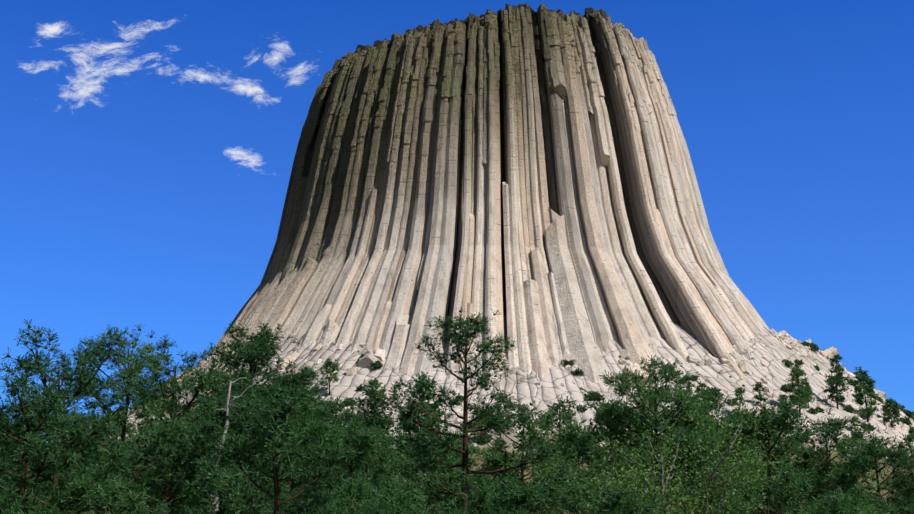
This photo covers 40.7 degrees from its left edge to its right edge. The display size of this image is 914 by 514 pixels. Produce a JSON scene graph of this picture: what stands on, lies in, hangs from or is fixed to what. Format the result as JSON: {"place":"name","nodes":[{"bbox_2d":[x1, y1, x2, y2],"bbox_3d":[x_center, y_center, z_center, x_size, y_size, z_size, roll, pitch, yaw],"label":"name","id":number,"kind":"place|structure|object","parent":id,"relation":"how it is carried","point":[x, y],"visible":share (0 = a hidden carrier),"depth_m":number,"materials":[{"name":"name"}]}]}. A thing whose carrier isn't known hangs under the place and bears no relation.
{"place":"outdoors","nodes":[
{"label":"outdoors","id":0,"kind":"place"},
{"bbox_2d":[19,15,320,175],"bbox_3d":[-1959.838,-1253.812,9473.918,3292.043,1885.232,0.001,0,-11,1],"label":"cloud","id":1,"kind":"structure","parent":0,"point":[51,31],"depth_m":9521.00,"materials":[{"name":"white"}]},
{"bbox_2d":[0,0,913,442],"label":"sky","id":2,"kind":"structure","parent":0,"point":[795,118],"materials":[{"name":"blue"}]},
{"bbox_2d":[34,313,913,513],"bbox_3d":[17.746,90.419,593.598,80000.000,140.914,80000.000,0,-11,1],"label":"rocky slope","id":3,"kind":"structure","parent":0,"point":[520,383],"depth_m":453.85,"materials":[{"name":"beige stone"}]},
{"bbox_2d":[206,378,251,511],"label":"dead tree trunk","id":4,"kind":"object","parent":3,"relation":"on","point":[228,405],"visible":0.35,"depth_m":65.89,"materials":[{"name":"grey wood"}]},
{"bbox_2d":[0,308,913,513],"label":"tree foliage","id":5,"kind":"object","parent":3,"relation":"on","point":[252,406],"visible":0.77,"depth_m":76.05,"materials":[{"name":"green plant"}]},
{"bbox_2d":[0,324,913,513],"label":"tree branches","id":6,"kind":"object","parent":3,"relation":"on","point":[277,479],"visible":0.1,"depth_m":87.32,"materials":[{"name":"green plant"}]},
{"bbox_2d":[208,3,768,382],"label":"devils tower columns","id":7,"kind":"structure","parent":3,"relation":"on","point":[469,164],"depth_m":520.40,"materials":[{"name":"beige stone"}]},
{"bbox_2d":[89,328,913,458],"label":"talus blocks","id":8,"kind":"structure","parent":3,"relation":"on","point":[366,360],"depth_m":469.87,"materials":[{"name":"beige stone"}]},
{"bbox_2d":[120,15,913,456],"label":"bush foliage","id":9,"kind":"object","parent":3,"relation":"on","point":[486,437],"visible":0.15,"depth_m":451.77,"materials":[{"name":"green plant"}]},
{"bbox_2d":[583,16,667,312],"bbox_3d":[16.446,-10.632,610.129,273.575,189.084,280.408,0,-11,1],"label":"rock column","id":10,"kind":"structure","parent":3,"relation":"on","point":[614,141],"depth_m":538.37,"materials":[{"name":"beige stone"}]},
{"bbox_2d":[599,423,749,513],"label":"branches","id":11,"kind":"object","parent":3,"relation":"on","point":[709,480],"visible":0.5,"depth_m":58.08,"materials":[{"name":"grey plant"}]},
{"bbox_2d":[565,376,798,513],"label":"bush foliage","id":12,"kind":"object","parent":11,"relation":"attached to","point":[633,485],"visible":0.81,"depth_m":58.20,"materials":[{"name":"green plant"}]}
]}

